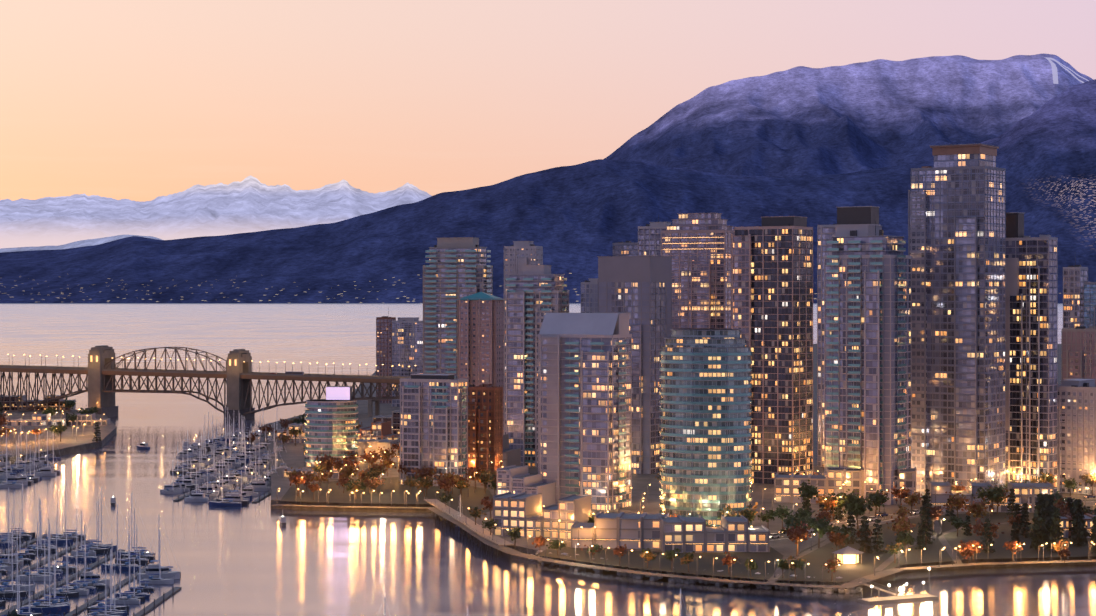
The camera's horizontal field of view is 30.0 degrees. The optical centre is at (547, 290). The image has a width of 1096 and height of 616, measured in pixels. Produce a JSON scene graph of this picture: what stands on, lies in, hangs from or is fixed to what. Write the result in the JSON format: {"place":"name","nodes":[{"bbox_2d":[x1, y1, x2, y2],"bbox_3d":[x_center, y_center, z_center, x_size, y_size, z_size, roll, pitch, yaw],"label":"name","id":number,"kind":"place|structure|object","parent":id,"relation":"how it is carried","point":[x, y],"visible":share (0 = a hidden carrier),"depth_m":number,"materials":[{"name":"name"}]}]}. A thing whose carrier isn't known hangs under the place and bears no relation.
{"place":"outdoors","nodes":[
{"label":"outdoors","id":0,"kind":"place"},
{"bbox_2d":[0,409,116,463],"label":"shoreline","id":1,"kind":"structure","parent":0,"point":[67,444],"depth_m":1136.85,"materials":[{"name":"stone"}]},
{"bbox_2d":[2,395,75,409],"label":"building","id":2,"kind":"structure","parent":1,"relation":"on","point":[56,404],"depth_m":1404.31,"materials":[{"name":"brown glass"}]},
{"bbox_2d":[0,397,100,441],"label":"trees","id":3,"kind":"object","parent":1,"relation":"on","point":[71,417],"visible":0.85,"depth_m":1176.01,"materials":[{"name":"green plant"}]},
{"bbox_2d":[3,402,102,445],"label":"street lamps","id":4,"kind":"object","parent":1,"relation":"on","point":[44,429],"visible":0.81,"depth_m":1132.09,"materials":[{"name":"metal"}]},
{"bbox_2d":[2,413,109,425],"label":"building","id":5,"kind":"structure","parent":1,"relation":"on","point":[81,419],"depth_m":1245.42,"materials":[{"name":"grey concrete"}]},
{"bbox_2d":[0,235,161,252],"bbox_3d":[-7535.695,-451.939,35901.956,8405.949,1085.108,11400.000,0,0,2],"label":"bowen island","id":6,"kind":"structure","parent":0,"point":[88,242],"depth_m":35860.69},
{"bbox_2d":[0,175,431,248],"bbox_3d":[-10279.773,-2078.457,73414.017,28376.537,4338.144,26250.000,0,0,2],"label":"peaks","id":7,"kind":"object","parent":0,"point":[250,203],"visible":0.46,"depth_m":68963.59,"materials":[{"name":"white snow"}]},
{"bbox_2d":[0,303,1095,615],"bbox_3d":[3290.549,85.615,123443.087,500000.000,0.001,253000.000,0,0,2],"label":"water","id":8,"kind":"structure","parent":0,"point":[254,559],"depth_m":715.49,"materials":[{"name":"grey liquid"}]},
{"bbox_2d":[0,421,60,487],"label":"moored sailboats","id":9,"kind":"object","parent":8,"relation":"on","point":[8,473],"visible":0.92,"depth_m":950.12,"materials":[{"name":"white"}]},
{"bbox_2d":[0,479,181,615],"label":"marina sailboats","id":10,"kind":"object","parent":8,"relation":"on","point":[90,581],"visible":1,"depth_m":602.56,"materials":[{"name":"white plastic"}]},
{"bbox_2d":[110,496,115,505],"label":"water taxi","id":11,"kind":"object","parent":8,"relation":"in","point":[113,501],"visible":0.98,"depth_m":816.56,"materials":[{"name":"white"}]},
{"bbox_2d":[136,443,149,448],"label":"boat","id":12,"kind":"object","parent":8,"relation":"in","point":[143,446],"visible":0.9,"depth_m":1105.13,"materials":[{"name":"blue"}]},
{"bbox_2d":[183,439,190,448],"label":"cruiser","id":13,"kind":"object","parent":8,"relation":"in","point":[185,445],"visible":0.67,"depth_m":1102.33,"materials":[{"name":"white"}]},
{"bbox_2d":[160,406,287,506],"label":"sailboats","id":14,"kind":"object","parent":8,"relation":"on","point":[193,478],"visible":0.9,"depth_m":944.45,"materials":[{"name":"white plastic"}]},
{"bbox_2d":[279,515,286,525],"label":"water taxi","id":15,"kind":"object","parent":8,"relation":"in","point":[282,521],"visible":0.98,"depth_m":747.31,"materials":[{"name":"white"}]},
{"bbox_2d":[377,597,390,615],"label":"sailboat mast","id":16,"kind":"object","parent":8,"relation":"in","point":[384,607],"visible":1,"depth_m":483.19,"materials":[{"name":"white metal"}]},
{"bbox_2d":[455,495,462,528],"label":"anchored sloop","id":17,"kind":"object","parent":8,"relation":"on","point":[460,511],"visible":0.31,"depth_m":739.24,"materials":[{"name":"white metal"}]},
{"bbox_2d":[672,589,687,615],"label":"sailboat mast","id":18,"kind":"object","parent":8,"relation":"in","point":[680,604],"visible":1,"depth_m":471.41,"materials":[{"name":"grey metal"}]},
{"bbox_2d":[832,546,937,603],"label":"ferry dock","id":19,"kind":"object","parent":8,"relation":"in","point":[847,555],"visible":0.92,"depth_m":569.91,"materials":[{"name":"grey"}]},
{"bbox_2d":[0,79,1095,303],"bbox_3d":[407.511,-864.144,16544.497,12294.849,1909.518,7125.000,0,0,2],"label":"shore slope","id":20,"kind":"structure","parent":0,"point":[575,221],"depth_m":15509.86,"materials":[{"name":"blue plant"}]},
{"bbox_2d":[604,53,1092,177],"bbox_3d":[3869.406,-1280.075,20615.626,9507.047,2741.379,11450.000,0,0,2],"label":"snowy mountaintop","id":21,"kind":"structure","parent":20,"relation":"attached to","point":[844,119],"depth_m":21077.87,"materials":[{"name":"white snow"}]},
{"bbox_2d":[0,0,1095,201],"label":"sky","id":22,"kind":"structure","parent":0,"point":[134,100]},
{"bbox_2d":[261,344,1095,589],"bbox_3d":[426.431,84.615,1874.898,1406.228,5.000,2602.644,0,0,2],"label":"shore land","id":23,"kind":"structure","parent":0,"point":[293,456],"depth_m":796.97,"materials":[{"name":"stone"}]},
{"bbox_2d":[0,345,415,419],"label":"bridge","id":24,"kind":"structure","parent":23,"relation":"on","point":[101,370],"depth_m":1368.88,"materials":[{"name":"metal"}]},
{"bbox_2d":[285,371,303,374],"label":"bus","id":25,"kind":"object","parent":24,"relation":"on","point":[294,373],"visible":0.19,"depth_m":1349.63,"materials":[{"name":"grey paint"}]},
{"bbox_2d":[276,423,306,442],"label":"low building","id":26,"kind":"structure","parent":23,"relation":"on","point":[301,438],"depth_m":1101.97,"materials":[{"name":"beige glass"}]},
{"bbox_2d":[282,462,354,478],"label":"marina sheds","id":27,"kind":"object","parent":23,"relation":"on","point":[334,471],"visible":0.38,"depth_m":897.33,"materials":[{"name":"grey glass"}]},
{"bbox_2d":[305,386,357,466],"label":"apartment building","id":28,"kind":"structure","parent":23,"relation":"on","point":[331,423],"depth_m":952.32,"materials":[{"name":"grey glass"}]},
{"bbox_2d":[245,413,496,499],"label":"autumn trees","id":29,"kind":"object","parent":23,"relation":"on","point":[373,472],"visible":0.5,"depth_m":845.13,"materials":[{"name":"brown plant"}]},
{"bbox_2d":[356,438,399,461],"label":"bridgehead shops","id":30,"kind":"structure","parent":23,"relation":"on","point":[374,444],"depth_m":982.01,"materials":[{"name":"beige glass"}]},
{"bbox_2d":[356,421,399,445],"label":"low building","id":31,"kind":"structure","parent":23,"relation":"on","point":[379,430],"depth_m":1067.53,"materials":[{"name":"brick"}]},
{"bbox_2d":[372,410,399,433],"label":"low building","id":32,"kind":"structure","parent":23,"relation":"on","point":[394,418],"depth_m":1169.20,"materials":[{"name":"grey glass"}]},
{"bbox_2d":[376,307,395,402],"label":"high-rise building","id":33,"kind":"structure","parent":23,"relation":"on","point":[384,340],"depth_m":1492.29,"materials":[{"name":"concrete"}]},
{"bbox_2d":[301,434,501,496],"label":"street lamps","id":34,"kind":"object","parent":23,"relation":"on","point":[382,474],"visible":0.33,"depth_m":839.89,"materials":[{"name":"grey"}]},
{"bbox_2d":[392,317,422,406],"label":"high-rise building","id":35,"kind":"structure","parent":23,"relation":"on","point":[407,341],"depth_m":1446.70,"materials":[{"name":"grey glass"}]},
{"bbox_2d":[400,374,467,485],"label":"apartment building","id":36,"kind":"structure","parent":23,"relation":"on","point":[434,420],"depth_m":863.09,"materials":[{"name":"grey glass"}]},
{"bbox_2d":[423,237,492,377],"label":"tower","id":37,"kind":"structure","parent":23,"relation":"on","point":[455,269],"depth_m":1145.90,"materials":[{"name":"grey glass"}]},
{"bbox_2d":[424,498,513,555],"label":"pier","id":38,"kind":"structure","parent":23,"relation":"on","point":[467,522],"depth_m":711.34,"materials":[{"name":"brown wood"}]},
{"bbox_2d":[457,292,503,434],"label":"high-rise building","id":39,"kind":"structure","parent":23,"relation":"on","point":[480,337],"depth_m":1011.30,"materials":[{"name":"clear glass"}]},
{"bbox_2d":[468,375,502,478],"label":"brick block","id":40,"kind":"structure","parent":23,"relation":"on","point":[485,424],"depth_m":890.06,"materials":[{"name":"red brick"}]},
{"bbox_2d":[503,434,520,466],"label":"building","id":41,"kind":"structure","parent":23,"relation":"on","point":[511,457],"depth_m":928.76,"materials":[{"name":"grey concrete"}]},
{"bbox_2d":[504,241,542,289],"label":"tower","id":42,"kind":"structure","parent":23,"relation":"on","point":[518,255],"depth_m":1112.03,"materials":[{"name":"grey glass"}]},
{"bbox_2d":[496,465,554,506],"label":"stepped terraces","id":43,"kind":"object","parent":23,"relation":"on","point":[514,479],"visible":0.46,"depth_m":766.10,"materials":[{"name":"grey concrete"}]},
{"bbox_2d":[504,265,568,467],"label":"tower","id":44,"kind":"structure","parent":23,"relation":"on","point":[533,294],"depth_m":952.41,"materials":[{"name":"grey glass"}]},
{"bbox_2d":[493,492,590,539],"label":"quay townhouses","id":45,"kind":"structure","parent":23,"relation":"on","point":[528,514],"depth_m":681.28,"materials":[{"name":"beige concrete"}]},
{"bbox_2d":[538,313,631,509],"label":"tower","id":46,"kind":"structure","parent":23,"relation":"on","point":[584,403],"depth_m":773.35,"materials":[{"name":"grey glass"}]},
{"bbox_2d":[581,278,597,312],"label":"tower","id":47,"kind":"structure","parent":23,"relation":"on","point":[589,296],"depth_m":1240.10,"materials":[{"name":"grey glass"}]},
{"bbox_2d":[571,512,668,548],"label":"quay townhouses","id":48,"kind":"structure","parent":23,"relation":"on","point":[630,531],"depth_m":652.19,"materials":[{"name":"beige concrete"}]},
{"bbox_2d":[613,241,637,255],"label":"tower","id":49,"kind":"structure","parent":23,"relation":"on","point":[628,248],"depth_m":1189.44,"materials":[{"name":"blue glass"}]},
{"bbox_2d":[598,256,671,473],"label":"tower","id":50,"kind":"structure","parent":23,"relation":"on","point":[638,289],"depth_m":919.54,"materials":[{"name":"grey concrete"}]},
{"bbox_2d":[638,214,671,255],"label":"tower","id":51,"kind":"structure","parent":23,"relation":"on","point":[649,239],"depth_m":1071.22,"materials":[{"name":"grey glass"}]},
{"bbox_2d":[557,484,775,548],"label":"street lamps","id":52,"kind":"object","parent":23,"relation":"on","point":[640,513],"visible":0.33,"depth_m":688.57,"materials":[{"name":"grey metal"}]},
{"bbox_2d":[273,472,1095,587],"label":"streets and paths","id":53,"kind":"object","parent":23,"relation":"on","point":[772,580],"visible":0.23,"depth_m":622.58,"materials":[{"name":"concrete"}]},
{"bbox_2d":[770,533,779,538],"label":"street car","id":54,"kind":"object","parent":53,"relation":"on","point":[773,535],"visible":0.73,"depth_m":678.55,"materials":[{"name":"grey paint"}]},
{"bbox_2d":[867,516,876,520],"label":"street car","id":55,"kind":"object","parent":53,"relation":"on","point":[871,518],"visible":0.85,"depth_m":729.30,"materials":[{"name":"grey paint"}]},
{"bbox_2d":[877,512,887,516],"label":"street car","id":56,"kind":"object","parent":53,"relation":"on","point":[882,514],"visible":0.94,"depth_m":743.03,"materials":[{"name":"grey paint"}]},
{"bbox_2d":[280,477,1095,581],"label":"park lawns","id":57,"kind":"structure","parent":23,"relation":"on","point":[816,559],"depth_m":644.11,"materials":[{"name":"green plant"}]},
{"bbox_2d":[277,488,839,584],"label":"street lamps","id":58,"kind":"object","parent":57,"relation":"on","point":[592,545],"visible":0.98,"depth_m":613.62,"materials":[{"name":"grey"}]},
{"bbox_2d":[438,491,840,580],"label":"promenade trees","id":59,"kind":"object","parent":57,"relation":"on","point":[687,557],"visible":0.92,"depth_m":604.13,"materials":[{"name":"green plant"}]},
{"bbox_2d":[276,491,1092,567],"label":"seawall edge lamps","id":60,"kind":"object","parent":57,"relation":"on","point":[877,556],"visible":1,"depth_m":623.51,"materials":[{"name":"yellow"}]},
{"bbox_2d":[774,506,1094,577],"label":"street lamps","id":61,"kind":"object","parent":57,"relation":"on","point":[939,550],"visible":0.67,"depth_m":615.21,"materials":[{"name":"grey"}]},
{"bbox_2d":[1059,513,1095,537],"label":"low-rise building","id":62,"kind":"structure","parent":57,"relation":"on","point":[1066,524],"depth_m":679.86,"materials":[{"name":"glass"}]},
{"bbox_2d":[528,550,861,593],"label":"seawall","id":63,"kind":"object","parent":23,"relation":"on","point":[853,590],"visible":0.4,"depth_m":595.01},
{"bbox_2d":[661,213,733,328],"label":"tower","id":64,"kind":"structure","parent":23,"relation":"on","point":[697,247],"depth_m":990.32,"materials":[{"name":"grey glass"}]},
{"bbox_2d":[659,329,751,526],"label":"round tower","id":65,"kind":"structure","parent":23,"relation":"on","point":[705,433],"depth_m":692.27,"materials":[{"name":"teal glass"}]},
{"bbox_2d":[658,515,769,552],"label":"quay townhouses","id":66,"kind":"structure","parent":23,"relation":"on","point":[696,534],"depth_m":642.35,"materials":[{"name":"grey concrete"}]},
{"bbox_2d":[732,216,812,483],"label":"tower","id":67,"kind":"structure","parent":23,"relation":"on","point":[772,287],"depth_m":871.25,"materials":[{"name":"grey glass"}]},
{"bbox_2d":[481,471,1095,528],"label":"boulevard trees","id":68,"kind":"object","parent":23,"relation":"on","point":[749,514],"visible":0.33,"depth_m":730.11,"materials":[{"name":"orange plant"}]},
{"bbox_2d":[543,473,1091,525],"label":"boulevard lamps","id":69,"kind":"object","parent":23,"relation":"on","point":[823,499],"visible":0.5,"depth_m":715.63,"materials":[{"name":"grey"}]},
{"bbox_2d":[774,467,915,504],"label":"park townhouses","id":70,"kind":"structure","parent":23,"relation":"on","point":[787,486],"depth_m":789.88,"materials":[{"name":"beige concrete"}]},
{"bbox_2d":[817,206,880,466],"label":"tower","id":71,"kind":"structure","parent":23,"relation":"on","point":[861,215],"depth_m":954.10,"materials":[{"name":"grey glass"}]},
{"bbox_2d":[824,222,910,504],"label":"tower","id":72,"kind":"structure","parent":23,"relation":"on","point":[867,348],"depth_m":790.52,"materials":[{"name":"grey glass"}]},
{"bbox_2d":[781,479,1095,563],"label":"park trees","id":73,"kind":"object","parent":23,"relation":"on","point":[1046,525],"visible":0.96,"depth_m":661.90,"materials":[{"name":"green plant"}]},
{"bbox_2d":[795,465,1095,513],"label":"street lamps","id":74,"kind":"object","parent":23,"relation":"on","point":[970,486],"visible":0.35,"depth_m":770.87,"materials":[{"name":"grey"}]},
{"bbox_2d":[908,143,1005,496],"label":"tall tower","id":75,"kind":"structure","parent":23,"relation":"on","point":[957,222],"depth_m":811.31,"materials":[{"name":"grey glass"}]},
{"bbox_2d":[928,481,1053,512],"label":"low-rise building","id":76,"kind":"structure","parent":23,"relation":"on","point":[1027,492],"depth_m":759.71,"materials":[{"name":"beige concrete"}]},
{"bbox_2d":[1006,212,1057,492],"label":"building","id":77,"kind":"structure","parent":23,"relation":"on","point":[1031,357],"depth_m":827.07,"materials":[{"name":"grey glass"}]},
{"bbox_2d":[1063,265,1087,327],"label":"tower","id":78,"kind":"structure","parent":23,"relation":"on","point":[1075,277],"depth_m":983.03,"materials":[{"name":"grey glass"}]},
{"bbox_2d":[1058,379,1095,494],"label":"building","id":79,"kind":"structure","parent":23,"relation":"on","point":[1076,428],"depth_m":828.64,"materials":[{"name":"beige concrete"}]},
{"bbox_2d":[1061,326,1095,383],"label":"brown block","id":80,"kind":"structure","parent":23,"relation":"on","point":[1078,352],"depth_m":890.32,"materials":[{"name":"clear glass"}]},
{"bbox_2d":[1083,282,1095,327],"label":"tower","id":81,"kind":"structure","parent":23,"relation":"on","point":[1089,303],"depth_m":972.94,"materials":[{"name":"teal glass"}]},
{"bbox_2d":[1084,494,1095,498],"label":"street car","id":82,"kind":"object","parent":23,"relation":"on","point":[1088,496],"visible":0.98,"depth_m":809.10,"materials":[{"name":"grey paint"}]},
{"bbox_3d":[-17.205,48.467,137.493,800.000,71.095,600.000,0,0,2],"label":"fairview slope ground","id":83,"kind":"structure","parent":0,"visible":0},
{"bbox_2d":[7,606,914,615],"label":"fairview slope trees","id":84,"kind":"object","parent":83,"relation":"on","point":[13,613],"visible":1,"depth_m":299.46,"materials":[{"name":"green plant"}]}
]}

